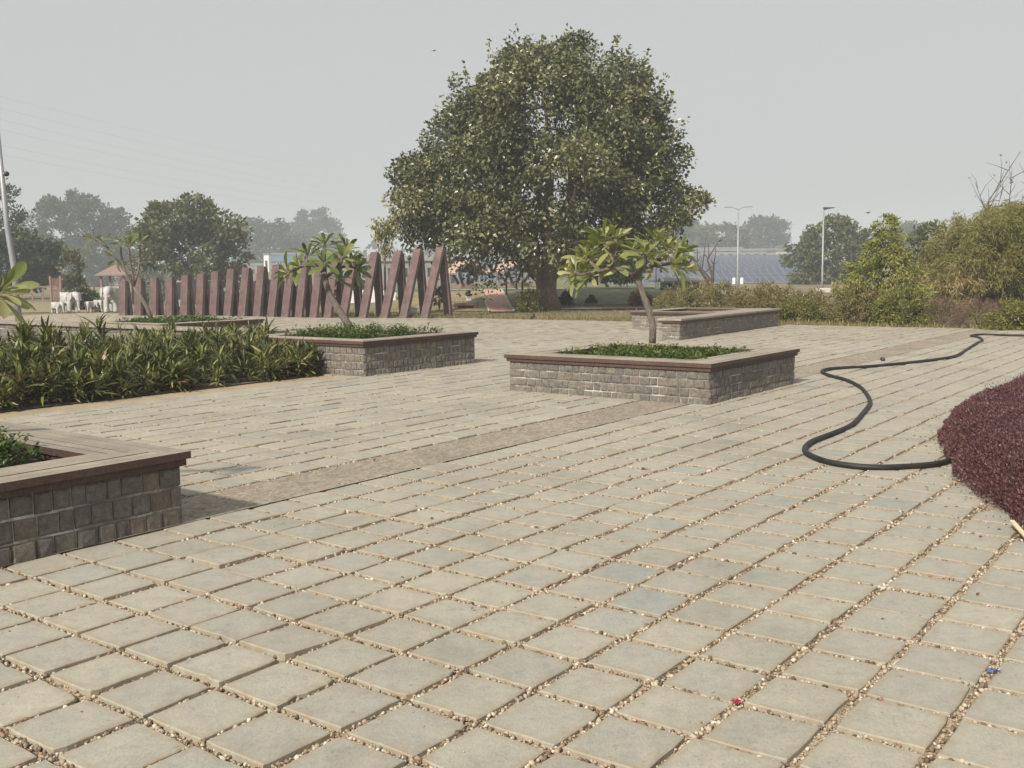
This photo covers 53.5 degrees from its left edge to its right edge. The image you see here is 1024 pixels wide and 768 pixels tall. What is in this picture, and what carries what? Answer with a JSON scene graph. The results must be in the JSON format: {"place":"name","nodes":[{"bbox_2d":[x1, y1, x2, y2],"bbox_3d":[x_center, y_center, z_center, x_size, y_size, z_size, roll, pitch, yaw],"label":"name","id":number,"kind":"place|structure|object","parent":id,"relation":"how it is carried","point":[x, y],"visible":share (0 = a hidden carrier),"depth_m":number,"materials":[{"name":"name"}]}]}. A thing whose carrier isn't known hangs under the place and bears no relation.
{"place":"outdoors","nodes":[
{"label":"outdoors","id":0,"kind":"place"},
{"bbox_2d":[7,302,109,312],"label":"dry lawn","id":1,"kind":"structure","parent":0,"point":[42,307],"depth_m":57.72,"materials":[{"name":"beige plant"}]},
{"bbox_2d":[49,276,61,305],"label":"red gate","id":2,"kind":"structure","parent":1,"relation":"on","point":[52,292],"depth_m":63.66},
{"bbox_2d":[55,245,90,291],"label":"thin tree","id":3,"kind":"object","parent":1,"relation":"on","point":[71,257],"visible":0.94,"depth_m":69.23,"materials":[{"name":"green plant"}]},
{"bbox_2d":[72,285,102,309],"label":"dark bush","id":4,"kind":"object","parent":1,"relation":"on","point":[86,296],"visible":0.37,"depth_m":54.50,"materials":[{"name":"green plant"}]},
{"bbox_2d":[95,261,135,303],"bbox_3d":[-25.514,-6.504,65.647,2.014,2.817,2.014,-1,6,0],"label":"kiosk","id":5,"kind":"object","parent":1,"relation":"on","point":[113,270],"visible":0.35,"depth_m":64.94,"materials":[{"name":"pink paint"}]},
{"bbox_2d":[391,290,487,311],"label":"dry lawn","id":6,"kind":"structure","parent":0,"point":[454,297],"depth_m":49.18,"materials":[{"name":"beige plant"}]},
{"bbox_2d":[448,260,487,288],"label":"gazebo","id":7,"kind":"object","parent":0,"point":[453,273],"depth_m":65.18,"materials":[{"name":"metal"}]},
{"bbox_2d":[483,289,512,312],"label":"brick path","id":8,"kind":"structure","parent":0,"point":[498,303],"depth_m":48.20,"materials":[{"name":"brick"}]},
{"bbox_2d":[486,258,531,286],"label":"gazebo","id":9,"kind":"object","parent":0,"point":[510,284],"depth_m":68.86,"materials":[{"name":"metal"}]},
{"bbox_2d":[0,262,1021,328],"bbox_3d":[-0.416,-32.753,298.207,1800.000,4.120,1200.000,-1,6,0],"label":"ground","id":10,"kind":"structure","parent":0,"point":[511,294],"depth_m":50.01,"materials":[{"name":"beige soil"}]},
{"bbox_2d":[0,177,35,250],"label":"grey tree","id":11,"kind":"object","parent":10,"relation":"on","point":[21,215],"visible":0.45,"depth_m":99.20,"materials":[{"name":"green plant"}]},
{"bbox_2d":[0,225,65,295],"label":"dark tree","id":12,"kind":"object","parent":10,"relation":"on","point":[38,256],"visible":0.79,"depth_m":86.26,"materials":[{"name":"green plant"}]},
{"bbox_2d":[13,188,138,285],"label":"broad tree","id":13,"kind":"object","parent":10,"relation":"on","point":[78,207],"visible":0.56,"depth_m":240.87,"materials":[{"name":"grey plant"}]},
{"bbox_2d":[146,269,177,305],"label":"grey shrub","id":14,"kind":"object","parent":10,"relation":"on","point":[160,276],"visible":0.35,"depth_m":61.34,"materials":[{"name":"green plant"}]},
{"bbox_2d":[0,367,323,411],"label":"hedge bed","id":15,"kind":"object","parent":10,"relation":"on","point":[139,393],"visible":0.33,"depth_m":14.44,"materials":[{"name":"soil"}]},
{"bbox_2d":[0,137,21,333],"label":"camera pole","id":16,"kind":"object","parent":15,"relation":"on","point":[10,247],"visible":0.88,"depth_m":24.66,"materials":[{"name":"metal"}]},
{"bbox_2d":[77,314,117,344],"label":"spiky plant","id":17,"kind":"object","parent":15,"relation":"on","point":[99,328],"visible":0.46,"depth_m":17.06,"materials":[{"name":"green plant"}]},
{"bbox_2d":[0,313,327,411],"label":"hedge","id":18,"kind":"object","parent":15,"relation":"on","point":[45,362],"visible":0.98,"depth_m":14.74,"materials":[{"name":"green plant"}]},
{"bbox_2d":[121,190,255,296],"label":"olive tree","id":19,"kind":"object","parent":10,"relation":"on","point":[196,227],"visible":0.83,"depth_m":88.69,"materials":[{"name":"green plant"}]},
{"bbox_2d":[209,271,224,315],"bbox_3d":[-12.468,-3.795,42.919,0.459,1.924,0.579,4,8,37],"label":"post","id":20,"kind":"object","parent":10,"relation":"on","point":[216,303],"visible":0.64,"depth_m":42.79,"materials":[{"name":"stone"}]},
{"bbox_2d":[223,269,238,315],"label":"pillar","id":21,"kind":"structure","parent":10,"relation":"on","point":[231,301],"depth_m":42.56,"materials":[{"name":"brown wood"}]},
{"bbox_2d":[238,268,253,315],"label":"pillar","id":22,"kind":"structure","parent":10,"relation":"on","point":[246,302],"depth_m":42.31,"materials":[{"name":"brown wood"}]},
{"bbox_2d":[253,266,269,316],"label":"pillar","id":23,"kind":"structure","parent":10,"relation":"on","point":[261,296],"depth_m":42.03,"materials":[{"name":"red stone"}]},
{"bbox_2d":[226,215,311,262],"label":"tree","id":24,"kind":"object","parent":10,"relation":"on","point":[282,241],"visible":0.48,"depth_m":330.48,"materials":[{"name":"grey plant"}]},
{"bbox_2d":[267,264,283,316],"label":"pillar","id":25,"kind":"structure","parent":10,"relation":"on","point":[275,301],"depth_m":41.80,"materials":[{"name":"red stone"}]},
{"bbox_2d":[270,253,305,262],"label":"building","id":26,"kind":"structure","parent":10,"relation":"on","point":[276,257],"depth_m":317.49,"materials":[{"name":"white glass"}]},
{"bbox_2d":[281,263,297,316],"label":"inverted frame","id":27,"kind":"object","parent":10,"relation":"on","point":[289,299],"visible":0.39,"depth_m":41.51,"materials":[{"name":"red stone"}]},
{"bbox_2d":[295,261,312,317],"bbox_3d":[-8.482,-3.852,41.371,0.418,2.270,0.721,4,8,37],"label":"inverted frame","id":28,"kind":"object","parent":10,"relation":"on","point":[304,295],"visible":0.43,"depth_m":41.27,"materials":[{"name":"red stone"}]},
{"bbox_2d":[309,260,325,317],"bbox_3d":[-7.810,-3.857,41.128,0.411,2.315,0.799,4,8,37],"label":"inverted frame","id":29,"kind":"object","parent":10,"relation":"on","point":[318,296],"visible":0.61,"depth_m":40.99,"materials":[{"name":"red stone"}]},
{"bbox_2d":[286,206,349,268],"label":"tall far tree","id":30,"kind":"object","parent":10,"relation":"on","point":[323,221],"visible":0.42,"depth_m":419.30,"materials":[{"name":"green plant"}]},
{"bbox_2d":[323,258,343,317],"bbox_3d":[-7.156,-3.868,40.900,0.404,2.370,0.900,4,8,37],"label":"inverted frame","id":31,"kind":"object","parent":10,"relation":"on","point":[329,308],"visible":0.36,"depth_m":40.78,"materials":[{"name":"red stone"}]},
{"bbox_2d":[341,256,362,316],"bbox_3d":[-6.458,-3.888,40.672,0.397,2.441,1.051,4,8,37],"label":"inverted frame","id":32,"kind":"object","parent":10,"relation":"on","point":[347,297],"visible":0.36,"depth_m":40.58,"materials":[{"name":"red stone"}]},
{"bbox_2d":[358,252,383,317],"bbox_3d":[-5.595,-3.937,40.321,0.390,2.591,1.114,4,8,37],"label":"inverted frame","id":33,"kind":"object","parent":10,"relation":"on","point":[375,281],"visible":0.79,"depth_m":40.27,"materials":[{"name":"red stone"}]},
{"bbox_2d":[366,211,398,294],"bbox_3d":[-5.215,-4.884,41.193,1.302,4.259,1.302,-1,6,0],"label":"weeping tree","id":34,"kind":"object","parent":10,"relation":"on","point":[387,229],"visible":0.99,"depth_m":41.02,"materials":[{"name":"green plant"}]},
{"bbox_2d":[380,251,405,317],"bbox_3d":[-4.671,-3.926,39.972,0.384,2.623,1.235,4,8,37],"label":"inverted frame","id":35,"kind":"object","parent":10,"relation":"on","point":[397,274],"visible":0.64,"depth_m":39.93,"materials":[{"name":"red stone"}]},
{"bbox_2d":[343,255,456,288],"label":"building","id":36,"kind":"structure","parent":10,"relation":"on","point":[428,261],"depth_m":117.27,"materials":[{"name":"grey concrete"}]},
{"bbox_2d":[399,249,426,317],"bbox_3d":[-3.846,-3.925,39.657,0.377,2.667,1.345,4,8,37],"label":"inverted frame","id":37,"kind":"object","parent":10,"relation":"on","point":[417,269],"visible":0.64,"depth_m":39.59,"materials":[{"name":"red stone"}]},
{"bbox_2d":[420,247,452,317],"bbox_3d":[-2.941,-3.933,39.346,0.370,2.727,1.548,4,8,37],"label":"inverted frame","id":38,"kind":"object","parent":10,"relation":"on","point":[439,264],"visible":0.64,"depth_m":39.31,"materials":[{"name":"red stone"}]},
{"bbox_2d":[2,218,1017,281],"bbox_3d":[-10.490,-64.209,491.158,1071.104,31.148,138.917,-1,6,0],"label":"treeline","id":39,"kind":"object","parent":10,"relation":"on","point":[375,247],"visible":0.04,"depth_m":470.78,"materials":[{"name":"green plant"}]},
{"bbox_2d":[514,287,545,311],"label":"bush","id":40,"kind":"object","parent":10,"relation":"on","point":[526,302],"visible":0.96,"depth_m":43.23,"materials":[{"name":"green plant"}]},
{"bbox_2d":[380,23,716,309],"bbox_3d":[1.795,-8.994,44.485,13.789,12.803,15.098,5,9,43],"label":"ficus tree","id":41,"kind":"object","parent":10,"relation":"on","point":[491,132],"visible":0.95,"depth_m":41.26,"materials":[{"name":"green plant"}]},
{"bbox_2d":[328,269,843,284],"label":"solar panel row","id":42,"kind":"object","parent":10,"relation":"on","point":[769,275],"visible":0.06,"depth_m":132.58,"materials":[{"name":"glass"}]},
{"bbox_2d":[343,265,834,274],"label":"solar panel row","id":43,"kind":"object","parent":10,"relation":"on","point":[746,268],"visible":0.02,"depth_m":146.68,"materials":[{"name":"glass"}]},
{"bbox_2d":[614,258,643,286],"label":"hedge bush","id":44,"kind":"object","parent":10,"relation":"on","point":[623,280],"visible":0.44,"depth_m":61.17,"materials":[{"name":"green plant"}]},
{"bbox_2d":[627,288,654,305],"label":"pink shrub","id":45,"kind":"object","parent":10,"relation":"on","point":[634,299],"visible":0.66,"depth_m":46.55,"materials":[{"name":"grey plant"}]},
{"bbox_2d":[486,263,814,268],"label":"solar panel row","id":46,"kind":"object","parent":10,"relation":"on","point":[735,265],"depth_m":159.16,"materials":[{"name":"glass"}]},
{"bbox_2d":[319,296,982,328],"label":"dry grass","id":47,"kind":"structure","parent":10,"relation":"on","point":[624,318],"depth_m":35.76,"materials":[{"name":"brown plant"}]},
{"bbox_2d":[481,261,821,266],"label":"solar panel row","id":48,"kind":"object","parent":10,"relation":"on","point":[760,262],"depth_m":171.59,"materials":[{"name":"glass"}]},
{"bbox_2d":[477,259,826,264],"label":"solar panel row","id":49,"kind":"object","parent":10,"relation":"on","point":[726,260],"depth_m":184.06,"materials":[{"name":"glass"}]},
{"bbox_2d":[652,282,703,309],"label":"dry shrub","id":50,"kind":"object","parent":10,"relation":"on","point":[667,300],"visible":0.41,"depth_m":37.25,"materials":[{"name":"green plant"}]},
{"bbox_2d":[657,276,703,291],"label":"green shed","id":51,"kind":"structure","parent":10,"relation":"on","point":[668,281],"depth_m":57.77,"materials":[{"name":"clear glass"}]},
{"bbox_2d":[663,217,702,254],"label":"hazy tree","id":52,"kind":"object","parent":10,"relation":"on","point":[690,231],"visible":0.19,"depth_m":352.84,"materials":[{"name":"green plant"}]},
{"bbox_2d":[668,279,723,307],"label":"dry shrub","id":53,"kind":"object","parent":10,"relation":"on","point":[695,299],"visible":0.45,"depth_m":36.52,"materials":[{"name":"green plant"}]},
{"bbox_2d":[694,237,724,289],"bbox_3d":[7.822,-4.390,40.962,1.353,3.007,0.674,-3,7,-24],"label":"bare tree","id":54,"kind":"object","parent":10,"relation":"on","point":[701,271],"visible":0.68,"depth_m":40.85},
{"bbox_2d":[690,220,756,248],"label":"grey tree","id":55,"kind":"object","parent":10,"relation":"on","point":[709,234],"visible":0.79,"depth_m":332.56,"materials":[{"name":"green plant"}]},
{"bbox_2d":[695,278,755,307],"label":"dry shrub","id":56,"kind":"object","parent":10,"relation":"on","point":[710,302],"visible":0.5,"depth_m":35.85,"materials":[{"name":"green plant"}]},
{"bbox_2d":[693,248,778,255],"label":"building","id":57,"kind":"structure","parent":10,"relation":"on","point":[761,251],"depth_m":282.77,"materials":[{"name":"white concrete"}]},
{"bbox_2d":[725,206,752,289],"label":"street lamp","id":58,"kind":"object","parent":10,"relation":"on","point":[741,279],"visible":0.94,"depth_m":77.35,"materials":[{"name":"metal"}]},
{"bbox_2d":[724,284,771,307],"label":"dry shrub","id":59,"kind":"object","parent":10,"relation":"on","point":[737,302],"visible":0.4,"depth_m":35.08,"materials":[{"name":"green plant"}]},
{"bbox_2d":[740,281,785,319],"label":"dry shrub","id":60,"kind":"object","parent":10,"relation":"on","point":[757,298],"visible":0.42,"depth_m":34.41,"materials":[{"name":"green plant"}]},
{"bbox_2d":[742,213,791,248],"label":"hazy tree","id":61,"kind":"object","parent":10,"relation":"on","point":[771,229],"visible":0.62,"depth_m":370.52,"materials":[{"name":"green plant"}]},
{"bbox_2d":[763,282,815,318],"bbox_3d":[9.350,-2.660,33.877,1.670,1.485,1.863,-3,6,-16],"label":"dry shrub","id":62,"kind":"object","parent":10,"relation":"on","point":[782,298],"visible":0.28,"depth_m":33.84,"materials":[{"name":"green plant"}]},
{"bbox_2d":[775,295,829,321],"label":"flowering shrub","id":63,"kind":"object","parent":10,"relation":"on","point":[785,310],"visible":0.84,"depth_m":32.54,"materials":[{"name":"green plant"}]},
{"bbox_2d":[783,286,839,321],"bbox_3d":[9.821,-2.520,33.245,2.121,1.374,2.009,-1,6,0],"label":"dry shrub","id":64,"kind":"object","parent":10,"relation":"on","point":[822,299],"visible":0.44,"depth_m":32.95,"materials":[{"name":"green plant"}]},
{"bbox_2d":[777,212,880,284],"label":"round tree","id":65,"kind":"object","parent":10,"relation":"on","point":[808,252],"visible":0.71,"depth_m":115.21,"materials":[{"name":"green plant"}]},
{"bbox_2d":[822,281,884,324],"bbox_3d":[10.661,-2.464,31.410,2.177,1.461,2.035,-1,6,0],"label":"shrub","id":66,"kind":"object","parent":10,"relation":"on","point":[844,311],"visible":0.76,"depth_m":31.20,"materials":[{"name":"green plant"}]},
{"bbox_2d":[830,213,935,319],"bbox_3d":[11.696,-3.576,32.296,3.108,3.733,3.110,-1,6,0],"label":"spire shrub","id":67,"kind":"object","parent":10,"relation":"on","point":[892,256],"visible":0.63,"depth_m":31.98,"materials":[{"name":"green plant"}]},
{"bbox_2d":[867,283,938,326],"bbox_3d":[11.492,-2.254,29.836,1.996,1.502,2.296,2,7,23],"label":"round shrub","id":68,"kind":"object","parent":10,"relation":"on","point":[891,302],"visible":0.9,"depth_m":29.67,"materials":[{"name":"green plant"}]},
{"bbox_2d":[889,220,924,260],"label":"hazy tree","id":69,"kind":"object","parent":10,"relation":"on","point":[905,225],"visible":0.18,"depth_m":324.50,"materials":[{"name":"green plant"}]},
{"bbox_2d":[903,219,960,290],"bbox_3d":[25.276,-7.261,61.677,4.110,5.477,4.333,-1,6,0],"label":"grey green tree","id":70,"kind":"object","parent":10,"relation":"on","point":[922,230],"visible":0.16,"depth_m":61.09,"materials":[{"name":"green plant"}]},
{"bbox_2d":[921,294,967,326],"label":"purple shrub","id":71,"kind":"object","parent":10,"relation":"on","point":[944,320],"visible":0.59,"depth_m":29.34,"materials":[{"name":"grey plant"}]},
{"bbox_2d":[910,196,1023,319],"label":"bamboo thicket","id":72,"kind":"object","parent":10,"relation":"on","point":[969,269],"visible":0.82,"depth_m":33.03,"materials":[{"name":"green plant"}]},
{"bbox_2d":[946,294,1003,327],"bbox_3d":[13.088,-1.917,28.514,1.855,1.283,1.683,-1,6,0],"label":"purple shrub","id":73,"kind":"object","parent":10,"relation":"on","point":[963,318],"visible":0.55,"depth_m":28.49,"materials":[{"name":"grey plant"}]},
{"bbox_2d":[968,152,1023,277],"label":"bare tree","id":74,"kind":"object","parent":10,"relation":"on","point":[1001,191],"visible":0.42,"depth_m":35.94,"materials":[{"name":"brown plant"}]},
{"bbox_2d":[976,297,1023,330],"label":"green shrub","id":75,"kind":"object","parent":10,"relation":"on","point":[1012,313],"visible":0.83,"depth_m":26.24,"materials":[{"name":"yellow plant"}]},
{"bbox_2d":[0,315,1023,767],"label":"paving","id":76,"kind":"structure","parent":0,"point":[264,739],"depth_m":5.28,"materials":[{"name":"stone"}]},
{"bbox_2d":[0,421,190,568],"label":"stone planter","id":77,"kind":"object","parent":76,"relation":"on","point":[69,491],"visible":0.85,"depth_m":6.24,"materials":[{"name":"stone"}]},
{"bbox_2d":[0,261,39,323],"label":"frangipani tree","id":78,"kind":"object","parent":77,"relation":"in","point":[17,271],"visible":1,"depth_m":6.72,"materials":[{"name":"green plant"}]},
{"bbox_2d":[0,426,43,467],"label":"ground cover","id":79,"kind":"object","parent":77,"relation":"in","point":[8,451],"visible":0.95,"depth_m":6.59,"materials":[{"name":"green plant"}]},
{"bbox_2d":[0,320,289,347],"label":"wall","id":80,"kind":"structure","parent":76,"relation":"on","point":[5,325],"depth_m":22.91,"materials":[{"name":"stone"}]},
{"bbox_2d":[80,317,264,328],"bbox_3d":[-8.207,-1.236,24.666,3.110,0.615,3.010,4,8,37],"label":"stone planter","id":81,"kind":"object","parent":76,"relation":"on","point":[241,322],"visible":0.1,"depth_m":23.94,"materials":[{"name":"stone"}]},
{"bbox_2d":[82,227,152,318],"bbox_3d":[-10.762,-3.006,27.712,2.028,2.562,1.186,1,6,13],"label":"frangipani tree","id":82,"kind":"object","parent":81,"relation":"in","point":[131,239],"visible":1,"depth_m":27.56,"materials":[{"name":"green plant"}]},
{"bbox_2d":[116,313,242,322],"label":"ground cover","id":83,"kind":"object","parent":81,"relation":"in","point":[180,317],"visible":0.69,"depth_m":24.43,"materials":[{"name":"green plant"}]},
{"bbox_2d":[238,328,478,376],"bbox_3d":[-2.727,-0.597,18.193,3.130,0.601,2.910,4,8,37],"label":"stone planter","id":84,"kind":"object","parent":76,"relation":"on","point":[369,356],"visible":0.58,"depth_m":16.84,"materials":[{"name":"stone"}]},
{"bbox_2d":[273,233,371,326],"bbox_3d":[-3.874,-2.025,20.708,1.975,2.112,1.414,-1,6,0],"label":"frangipani tree","id":85,"kind":"object","parent":84,"relation":"in","point":[345,249],"visible":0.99,"depth_m":20.55,"materials":[{"name":"green plant"}]},
{"bbox_2d":[285,321,445,338],"bbox_3d":[-2.751,-0.932,18.151,2.434,0.351,2.234,4,8,36],"label":"ground cover","id":86,"kind":"object","parent":84,"relation":"in","point":[354,332],"visible":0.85,"depth_m":17.85,"materials":[{"name":"green plant"}]},
{"bbox_2d":[504,342,799,404],"bbox_3d":[1.982,-0.190,14.193,3.110,0.536,2.810,4,8,37],"label":"stone planter","id":87,"kind":"object","parent":76,"relation":"on","point":[716,379],"visible":0.88,"depth_m":13.11,"materials":[{"name":"stone"}]},
{"bbox_2d":[557,217,698,342],"bbox_3d":[1.857,-1.597,16.122,2.315,2.078,1.543,-1,6,0],"label":"frangipani tree","id":88,"kind":"object","parent":87,"relation":"in","point":[675,263],"visible":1,"depth_m":15.97,"materials":[{"name":"green plant"}]},
{"bbox_2d":[553,341,750,359],"bbox_3d":[1.982,-0.433,14.164,2.453,0.250,2.150,4,8,37],"label":"ground cover","id":89,"kind":"object","parent":87,"relation":"in","point":[659,351],"visible":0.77,"depth_m":14.01,"materials":[{"name":"green plant"}]},
{"bbox_2d":[630,307,781,339],"bbox_3d":[4.571,-1.679,27.614,3.289,0.537,7.060,3,7,34],"label":"stone planter","id":90,"kind":"object","parent":76,"relation":"on","point":[681,323],"visible":0.96,"depth_m":27.01,"materials":[{"name":"stone"}]},
{"bbox_2d":[802,333,1023,469],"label":"garden hose","id":91,"kind":"object","parent":76,"relation":"on","point":[817,458],"visible":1,"depth_m":9.74,"materials":[{"name":"black rubber"}]},
{"bbox_2d":[900,372,1023,544],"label":"purple groundcover","id":92,"kind":"object","parent":76,"relation":"on","point":[986,430],"visible":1,"depth_m":8.21,"materials":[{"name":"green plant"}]},
{"bbox_2d":[0,313,1023,767],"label":"joint bedding","id":93,"kind":"object","parent":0,"point":[812,745],"visible":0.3,"depth_m":4.68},
{"bbox_2d":[59,292,80,312],"bbox_3d":[-21.134,-3.919,48.706,1.799,1.024,0.717,5,8,43],"label":"elephant statue","id":94,"kind":"object","parent":93,"relation":"on","point":[69,299],"visible":0.78,"depth_m":48.42,"materials":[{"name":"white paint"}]},
{"bbox_2d":[99,286,118,312],"bbox_3d":[-19.131,-4.057,48.591,0.891,1.273,2.237,-1,6,-7],"label":"elephant statue","id":95,"kind":"object","parent":93,"relation":"on","point":[111,298],"visible":0.85,"depth_m":48.12,"materials":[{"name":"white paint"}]},
{"bbox_2d":[118,281,133,314],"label":"inverted frame","id":96,"kind":"object","parent":93,"relation":"on","point":[125,305],"visible":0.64,"depth_m":44.41,"materials":[{"name":"red stone"}]},
{"bbox_2d":[134,279,147,315],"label":"pillar","id":97,"kind":"structure","parent":93,"relation":"on","point":[139,309],"depth_m":44.11,"materials":[{"name":"red stone"}]},
{"bbox_2d":[149,278,164,315],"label":"pillar","id":98,"kind":"structure","parent":93,"relation":"on","point":[156,306],"depth_m":43.85,"materials":[{"name":"red stone"}]},
{"bbox_2d":[0,375,337,418],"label":"sandy edging","id":99,"kind":"object","parent":93,"relation":"on","point":[46,409],"visible":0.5,"depth_m":13.83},
{"bbox_2d":[165,277,179,315],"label":"pillar","id":100,"kind":"structure","parent":93,"relation":"on","point":[171,302],"depth_m":43.57,"materials":[{"name":"red stone"}]},
{"bbox_2d":[180,275,194,314],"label":"pillar","id":101,"kind":"structure","parent":93,"relation":"on","point":[187,304],"depth_m":43.30,"materials":[{"name":"red stone"}]},
{"bbox_2d":[195,274,209,315],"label":"pillar","id":102,"kind":"structure","parent":93,"relation":"on","point":[202,297],"depth_m":43.02,"materials":[{"name":"red stone"}]},
{"bbox_2d":[0,329,999,566],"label":"pebbled band","id":103,"kind":"object","parent":93,"relation":"on","point":[212,504],"visible":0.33,"depth_m":9.10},
{"bbox_2d":[0,389,1023,767],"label":"joint pebbles","id":104,"kind":"object","parent":93,"relation":"on","point":[762,683],"visible":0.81,"depth_m":4.63,"materials":[{"name":"beige gravel"}]},
{"bbox_2d":[0,0,1023,278],"label":"sky","id":105,"kind":"structure","parent":0,"point":[796,109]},
{"bbox_2d":[395,282,654,290],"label":"lawn","id":106,"kind":"structure","parent":0,"point":[588,285],"depth_m":66.80,"materials":[{"name":"green plant"}]},
{"bbox_2d":[516,288,659,305],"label":"lawn","id":107,"kind":"structure","parent":0,"point":[611,296],"depth_m":51.47,"materials":[{"name":"green plant"}]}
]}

